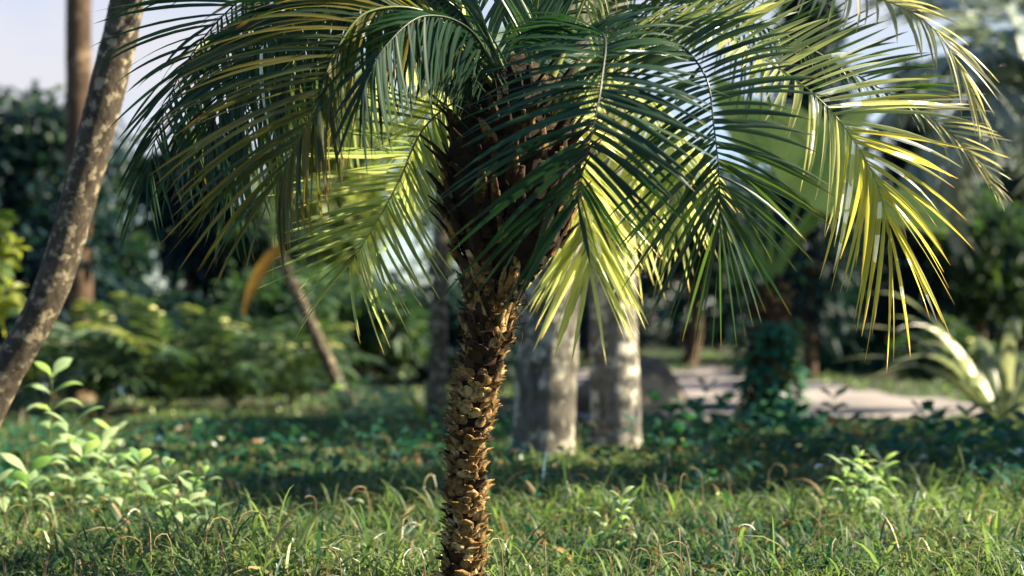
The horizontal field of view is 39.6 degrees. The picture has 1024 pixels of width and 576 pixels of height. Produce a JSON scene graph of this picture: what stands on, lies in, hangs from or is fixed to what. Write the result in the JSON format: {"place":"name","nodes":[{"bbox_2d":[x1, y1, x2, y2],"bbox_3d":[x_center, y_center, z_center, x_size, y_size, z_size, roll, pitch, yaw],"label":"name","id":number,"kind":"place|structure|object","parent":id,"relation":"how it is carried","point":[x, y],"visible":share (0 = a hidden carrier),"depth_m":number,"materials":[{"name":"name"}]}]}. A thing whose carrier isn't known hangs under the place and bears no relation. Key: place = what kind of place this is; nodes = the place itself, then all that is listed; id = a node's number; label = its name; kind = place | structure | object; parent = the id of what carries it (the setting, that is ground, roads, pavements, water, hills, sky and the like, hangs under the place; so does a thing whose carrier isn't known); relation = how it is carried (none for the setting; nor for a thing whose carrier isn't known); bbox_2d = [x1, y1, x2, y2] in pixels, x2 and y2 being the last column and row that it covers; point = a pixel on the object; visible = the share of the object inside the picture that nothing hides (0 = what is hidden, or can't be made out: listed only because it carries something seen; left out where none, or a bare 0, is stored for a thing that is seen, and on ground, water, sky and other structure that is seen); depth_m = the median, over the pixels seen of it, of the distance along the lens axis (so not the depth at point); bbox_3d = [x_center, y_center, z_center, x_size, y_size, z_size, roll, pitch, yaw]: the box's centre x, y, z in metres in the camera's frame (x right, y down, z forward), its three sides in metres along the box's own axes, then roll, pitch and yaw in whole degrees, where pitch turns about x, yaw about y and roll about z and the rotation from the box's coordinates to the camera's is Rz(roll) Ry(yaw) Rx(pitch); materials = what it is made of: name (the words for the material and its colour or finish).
{"place":"outdoors","nodes":[
{"label":"outdoors","id":0,"kind":"place"},
{"bbox_2d":[0,0,1022,321],"label":"sky","id":1,"kind":"structure","parent":0,"point":[32,32],"materials":[{"name":"white"}]},
{"bbox_2d":[0,322,1023,575],"bbox_3d":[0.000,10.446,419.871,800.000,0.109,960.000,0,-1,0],"label":"ground","id":2,"kind":"structure","parent":0,"point":[662,348],"depth_m":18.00,"materials":[{"name":"green plant"}]},
{"bbox_2d":[0,211,31,334],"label":"shrub","id":3,"kind":"object","parent":2,"relation":"on","point":[10,256],"visible":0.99,"depth_m":10.98,"materials":[{"name":"green plant"}]},
{"bbox_2d":[0,453,54,525],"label":"seedling","id":4,"kind":"object","parent":2,"relation":"on","point":[32,476],"visible":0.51,"depth_m":6.64,"materials":[{"name":"green plant"}]},
{"bbox_2d":[25,357,83,492],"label":"seedling","id":5,"kind":"object","parent":2,"relation":"on","point":[60,364],"visible":0.77,"depth_m":7.43,"materials":[{"name":"green plant"}]},
{"bbox_2d":[0,304,131,399],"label":"cycad","id":6,"kind":"object","parent":2,"relation":"on","point":[28,380],"visible":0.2,"depth_m":16.65,"materials":[{"name":"green plant"}]},
{"bbox_2d":[0,184,142,398],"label":"shrub","id":7,"kind":"object","parent":2,"relation":"on","point":[31,261],"visible":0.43,"depth_m":16.95,"materials":[{"name":"green plant"}]},
{"bbox_2d":[0,0,144,425],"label":"coconut palm","id":8,"kind":"object","parent":2,"relation":"on","point":[26,337],"visible":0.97,"depth_m":6.24,"materials":[{"name":"brown plant"}]},
{"bbox_2d":[0,79,145,268],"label":"leafy tree","id":9,"kind":"object","parent":2,"relation":"on","point":[32,160],"visible":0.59,"depth_m":24.80,"materials":[{"name":"green plant"}]},
{"bbox_2d":[64,0,95,402],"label":"tall palm","id":10,"kind":"object","parent":2,"relation":"on","point":[78,49],"visible":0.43,"depth_m":16.83,"materials":[{"name":"brown plant"}]},
{"bbox_2d":[44,406,125,508],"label":"seedling","id":11,"kind":"object","parent":2,"relation":"on","point":[88,446],"visible":0.77,"depth_m":7.03,"materials":[{"name":"green plant"}]},
{"bbox_2d":[23,158,170,289],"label":"leafy tree","id":12,"kind":"object","parent":2,"relation":"on","point":[139,250],"visible":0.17,"depth_m":30.52,"materials":[{"name":"green plant"}]},
{"bbox_2d":[74,419,132,498],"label":"seedling","id":13,"kind":"object","parent":2,"relation":"on","point":[80,442],"visible":0.47,"depth_m":7.63,"materials":[{"name":"green plant"}]},
{"bbox_2d":[87,426,130,503],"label":"seedling","id":14,"kind":"object","parent":2,"relation":"on","point":[109,432],"visible":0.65,"depth_m":7.41,"materials":[{"name":"green plant"}]},
{"bbox_2d":[8,289,247,413],"bbox_3d":[-4.524,0.664,15.780,2.475,1.286,2.523,1,-2,-35],"label":"cycad","id":15,"kind":"object","parent":2,"relation":"on","point":[101,385],"visible":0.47,"depth_m":15.43,"materials":[{"name":"green plant"}]},
{"bbox_2d":[88,447,171,513],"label":"seedling","id":16,"kind":"object","parent":2,"relation":"on","point":[140,455],"visible":0.7,"depth_m":6.98,"materials":[{"name":"green plant"}]},
{"bbox_2d":[96,272,233,400],"bbox_3d":[-4.606,0.788,18.533,2.230,1.994,2.467,0,-1,0],"label":"shrub","id":17,"kind":"object","parent":2,"relation":"on","point":[188,298],"visible":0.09,"depth_m":18.24,"materials":[{"name":"green plant"}]},
{"bbox_2d":[137,456,204,536],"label":"seedling","id":18,"kind":"object","parent":2,"relation":"on","point":[167,462],"visible":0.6,"depth_m":6.15,"materials":[{"name":"green plant"}]},
{"bbox_2d":[52,292,297,413],"bbox_3d":[-3.522,0.649,15.037,2.391,1.237,2.733,0,-1,0],"label":"cycad","id":19,"kind":"object","parent":2,"relation":"on","point":[157,376],"visible":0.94,"depth_m":14.86,"materials":[{"name":"green plant"}]},
{"bbox_2d":[117,293,242,379],"bbox_3d":[-4.353,0.743,19.592,3.150,1.311,2.798,1,-2,-40],"label":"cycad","id":20,"kind":"object","parent":2,"relation":"on","point":[218,321],"visible":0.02,"depth_m":19.66,"materials":[{"name":"green plant"}]},
{"bbox_2d":[113,126,268,305],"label":"leafy tree","id":21,"kind":"object","parent":2,"relation":"on","point":[202,278],"visible":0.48,"depth_m":23.37,"materials":[{"name":"green plant"}]},
{"bbox_2d":[178,459,222,517],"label":"seedling","id":22,"kind":"object","parent":2,"relation":"on","point":[205,466],"visible":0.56,"depth_m":6.80,"materials":[{"name":"green plant"}]},
{"bbox_2d":[117,304,346,407],"bbox_3d":[-3.021,0.747,15.577,2.428,1.152,2.384,1,-2,-39],"label":"cycad","id":23,"kind":"object","parent":2,"relation":"on","point":[227,387],"visible":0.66,"depth_m":15.51,"materials":[{"name":"green plant"}]},
{"bbox_2d":[208,256,361,397],"bbox_3d":[-3.041,0.594,19.081,1.652,2.124,2.427,-1,-1,26],"label":"shrub","id":24,"kind":"object","parent":2,"relation":"on","point":[272,301],"visible":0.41,"depth_m":18.67,"materials":[{"name":"green plant"}]},
{"bbox_2d":[187,324,384,401],"bbox_3d":[-2.698,0.884,16.818,2.321,0.923,2.051,0,-1,0],"label":"cycad","id":25,"kind":"object","parent":2,"relation":"on","point":[290,387],"visible":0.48,"depth_m":16.70,"materials":[{"name":"green plant"}]},
{"bbox_2d":[234,184,350,295],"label":"leafy tree","id":26,"kind":"object","parent":2,"relation":"on","point":[265,250],"visible":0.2,"depth_m":26.15,"materials":[{"name":"green plant"}]},
{"bbox_2d":[217,165,377,408],"bbox_3d":[-2.530,0.021,16.038,1.546,2.880,2.176,1,-2,-36],"label":"young palm","id":27,"kind":"object","parent":2,"relation":"on","point":[259,273],"visible":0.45,"depth_m":15.84,"materials":[{"name":"brown plant"}]},
{"bbox_2d":[257,64,420,376],"bbox_3d":[-3.132,-1.200,24.102,3.184,5.592,3.668,0,-1,0],"label":"leafy tree","id":28,"kind":"object","parent":2,"relation":"on","point":[338,202],"visible":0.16,"depth_m":23.83,"materials":[{"name":"green plant"}]},
{"bbox_2d":[321,376,387,420],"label":"weed","id":29,"kind":"object","parent":2,"relation":"on","point":[340,386],"visible":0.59,"depth_m":14.23,"materials":[{"name":"green plant"}]},
{"bbox_2d":[292,261,430,386],"bbox_3d":[-2.245,0.569,21.006,2.379,1.890,2.517,0,-1,0],"label":"shrub","id":30,"kind":"object","parent":2,"relation":"on","point":[402,346],"visible":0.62,"depth_m":20.44,"materials":[{"name":"green plant"}]},
{"bbox_2d":[312,376,419,432],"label":"weed","id":31,"kind":"object","parent":2,"relation":"on","point":[366,380],"visible":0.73,"depth_m":12.26,"materials":[{"name":"green plant"}]},
{"bbox_2d":[343,312,428,382],"bbox_3d":[-1.989,0.878,21.601,2.047,1.139,2.293,0,-1,0],"label":"cycad","id":32,"kind":"object","parent":2,"relation":"on","point":[385,372],"visible":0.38,"depth_m":21.52,"materials":[{"name":"green plant"}]},
{"bbox_2d":[332,62,458,428],"bbox_3d":[-0.684,-0.406,13.765,1.840,3.672,2.221,1,-2,-38],"label":"young palm","id":33,"kind":"object","parent":2,"relation":"on","point":[438,364],"visible":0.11,"depth_m":13.54,"materials":[{"name":"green plant"}]},
{"bbox_2d":[356,385,449,431],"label":"weed","id":34,"kind":"object","parent":2,"relation":"on","point":[406,406],"visible":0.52,"depth_m":12.70,"materials":[{"name":"green plant"}]},
{"bbox_2d":[348,363,514,424],"bbox_3d":[-0.806,1.039,13.708,1.567,0.611,1.658,0,-1,-19],"label":"lily clump","id":35,"kind":"object","parent":2,"relation":"on","point":[418,407],"visible":0.41,"depth_m":13.71,"materials":[{"name":"green plant"}]},
{"bbox_2d":[384,276,520,384],"bbox_3d":[-0.934,0.672,22.206,2.859,1.879,2.454,0,-1,0],"label":"shrub","id":36,"kind":"object","parent":2,"relation":"on","point":[453,321],"visible":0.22,"depth_m":21.64,"materials":[{"name":"green plant"}]},
{"bbox_2d":[395,24,513,270],"bbox_3d":[-0.510,-1.921,30.020,4.406,7.436,4.542,1,-2,-32],"label":"leafy tree","id":37,"kind":"object","parent":2,"relation":"on","point":[425,226],"visible":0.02,"depth_m":29.91,"materials":[{"name":"green plant"}]},
{"bbox_2d":[0,405,1023,512],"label":"ground cover","id":38,"kind":"object","parent":2,"relation":"on","point":[159,435],"visible":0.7,"depth_m":9.56,"materials":[{"name":"green plant"}]},
{"bbox_2d":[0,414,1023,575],"bbox_3d":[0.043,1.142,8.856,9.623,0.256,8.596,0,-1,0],"label":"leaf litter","id":39,"kind":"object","parent":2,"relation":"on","point":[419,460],"visible":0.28,"depth_m":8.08,"materials":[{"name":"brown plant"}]},
{"bbox_2d":[3,154,1023,352],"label":"woods","id":40,"kind":"object","parent":2,"relation":"on","point":[675,333],"visible":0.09,"depth_m":47.79,"materials":[{"name":"green plant"}]},
{"bbox_2d":[510,0,592,465],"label":"royal palm","id":41,"kind":"object","parent":2,"relation":"on","point":[545,397],"visible":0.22,"depth_m":9.55,"materials":[{"name":"grey plant"}]},
{"bbox_2d":[93,0,1012,575],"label":"date palm","id":42,"kind":"object","parent":2,"relation":"on","point":[529,186],"visible":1,"depth_m":4.68,"materials":[{"name":"green plant"}]},
{"bbox_2d":[586,486,636,555],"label":"weed","id":43,"kind":"object","parent":2,"relation":"on","point":[616,499],"visible":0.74,"depth_m":5.93,"materials":[{"name":"green plant"}]},
{"bbox_2d":[589,0,642,452],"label":"royal palm","id":44,"kind":"object","parent":2,"relation":"on","point":[615,392],"visible":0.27,"depth_m":10.06,"materials":[{"name":"grey plant"}]},
{"bbox_2d":[579,241,672,361],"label":"leafy tree","id":45,"kind":"object","parent":2,"relation":"on","point":[584,356],"visible":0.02,"depth_m":33.72,"materials":[{"name":"green plant"}]},
{"bbox_2d":[576,354,688,413],"bbox_3d":[1.272,1.274,15.622,1.308,1.124,0.999,0,-1,0],"label":"boulder","id":46,"kind":"object","parent":2,"relation":"on","point":[656,374],"visible":0.23,"depth_m":15.29,"materials":[{"name":"grey stone"}]},
{"bbox_2d":[587,150,767,366],"bbox_3d":[3.626,-0.599,29.798,4.291,4.720,4.888,0,-1,0],"label":"palm tree","id":47,"kind":"object","parent":2,"relation":"on","point":[688,358],"visible":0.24,"depth_m":29.79,"materials":[{"name":"green plant"}]},
{"bbox_2d":[641,390,714,444],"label":"weed","id":48,"kind":"object","parent":2,"relation":"on","point":[669,408],"visible":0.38,"depth_m":11.11,"materials":[{"name":"green plant"}]},
{"bbox_2d":[620,397,756,458],"bbox_3d":[1.168,0.957,9.527,0.803,0.447,0.664,-1,-2,34],"label":"weed","id":49,"kind":"object","parent":2,"relation":"on","point":[719,422],"visible":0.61,"depth_m":9.56,"materials":[{"name":"green plant"}]},
{"bbox_2d":[692,378,727,427],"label":"weed","id":50,"kind":"object","parent":2,"relation":"on","point":[705,389],"visible":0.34,"depth_m":12.28,"materials":[{"name":"green plant"}]},
{"bbox_2d":[675,391,769,446],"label":"weed","id":51,"kind":"object","parent":2,"relation":"on","point":[722,402],"visible":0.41,"depth_m":11.14,"materials":[{"name":"green plant"}]},
{"bbox_2d":[715,167,867,351],"bbox_3d":[7.052,-0.669,36.452,4.936,5.134,5.215,1,-1,-22],"label":"leafy tree","id":52,"kind":"object","parent":2,"relation":"on","point":[761,234],"visible":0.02,"depth_m":35.95,"materials":[{"name":"green plant"}]},
{"bbox_2d":[731,403,860,465],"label":"weed","id":53,"kind":"object","parent":2,"relation":"on","point":[794,424],"visible":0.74,"depth_m":9.30,"materials":[{"name":"green plant"}]},
{"bbox_2d":[642,72,951,433],"bbox_3d":[2.633,-0.312,12.910,2.916,3.408,0.829,0,-1,0],"label":"ivy clad tree","id":54,"kind":"object","parent":2,"relation":"on","point":[772,354],"visible":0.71,"depth_m":12.82,"materials":[{"name":"green plant"}]},
{"bbox_2d":[776,387,848,455],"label":"weed","id":55,"kind":"object","parent":2,"relation":"on","point":[820,418],"visible":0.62,"depth_m":10.34,"materials":[{"name":"green plant"}]},
{"bbox_2d":[742,0,885,378],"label":"columnar tree","id":56,"kind":"object","parent":2,"relation":"on","point":[813,306],"visible":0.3,"depth_m":23.78,"materials":[{"name":"green plant"}]},
{"bbox_2d":[766,167,890,355],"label":"leafy tree","id":57,"kind":"object","parent":2,"relation":"on","point":[860,255],"visible":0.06,"depth_m":32.71,"materials":[{"name":"green plant"}]},
{"bbox_2d":[797,285,903,371],"bbox_3d":[6.594,0.881,26.914,2.461,1.908,1.600,-1,-2,36],"label":"shrub","id":58,"kind":"object","parent":2,"relation":"on","point":[877,344],"visible":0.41,"depth_m":26.58,"materials":[{"name":"green plant"}]},
{"bbox_2d":[820,446,890,522],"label":"weed","id":59,"kind":"object","parent":2,"relation":"on","point":[859,471],"visible":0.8,"depth_m":6.63,"materials":[{"name":"green plant"}]},
{"bbox_2d":[842,448,902,506],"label":"weed","id":60,"kind":"object","parent":2,"relation":"on","point":[884,468],"visible":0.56,"depth_m":7.39,"materials":[{"name":"green plant"}]},
{"bbox_2d":[862,56,960,367],"bbox_3d":[7.358,-1.329,25.994,1.797,5.882,1.723,0,-1,0],"label":"columnar tree","id":61,"kind":"object","parent":2,"relation":"on","point":[912,292],"visible":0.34,"depth_m":25.74,"materials":[{"name":"green plant"}]},
{"bbox_2d":[856,400,978,468],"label":"weed","id":62,"kind":"object","parent":2,"relation":"on","point":[930,425],"visible":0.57,"depth_m":9.65,"materials":[{"name":"green plant"}]},
{"bbox_2d":[833,291,1023,421],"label":"lily clump","id":63,"kind":"object","parent":2,"relation":"on","point":[1001,381],"visible":0.87,"depth_m":13.00,"materials":[{"name":"green plant"}]},
{"bbox_2d":[856,0,1023,259],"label":"silver palm","id":64,"kind":"object","parent":2,"relation":"on","point":[1002,62],"visible":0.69,"depth_m":16.39,"materials":[{"name":"grey plant"}]},
{"bbox_2d":[872,180,1023,343],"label":"leafy tree","id":65,"kind":"object","parent":2,"relation":"on","point":[995,232],"visible":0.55,"depth_m":25.86,"materials":[{"name":"green plant"}]},
{"bbox_2d":[882,314,1020,382],"bbox_3d":[7.391,1.237,24.033,2.190,1.614,1.555,-1,-2,39],"label":"shrub","id":66,"kind":"object","parent":2,"relation":"on","point":[960,340],"visible":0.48,"depth_m":23.93,"materials":[{"name":"green plant"}]},
{"bbox_2d":[884,419,1023,477],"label":"weed","id":67,"kind":"object","parent":2,"relation":"on","point":[999,437],"visible":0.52,"depth_m":8.50,"materials":[{"name":"green plant"}]},
{"bbox_2d":[917,399,1023,455],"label":"weed","id":68,"kind":"object","parent":2,"relation":"on","point":[1019,415],"visible":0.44,"depth_m":10.08,"materials":[{"name":"green plant"}]},
{"bbox_2d":[939,403,1023,473],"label":"weed","id":69,"kind":"object","parent":2,"relation":"on","point":[976,441],"visible":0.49,"depth_m":8.85,"materials":[{"name":"green plant"}]},
{"bbox_2d":[945,139,1023,296],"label":"leafy tree","id":70,"kind":"object","parent":2,"relation":"on","point":[1012,184],"visible":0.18,"depth_m":29.43,"materials":[{"name":"green plant"}]},
{"bbox_2d":[959,0,1023,146],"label":"silver palm","id":71,"kind":"object","parent":2,"relation":"on","point":[1018,3],"visible":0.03,"depth_m":21.59,"materials":[{"name":"grey plant"}]},
{"bbox_2d":[576,365,982,420],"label":"path","id":72,"kind":"structure","parent":0,"point":[873,403],"depth_m":18.12,"materials":[{"name":"beige concrete"}]}
]}

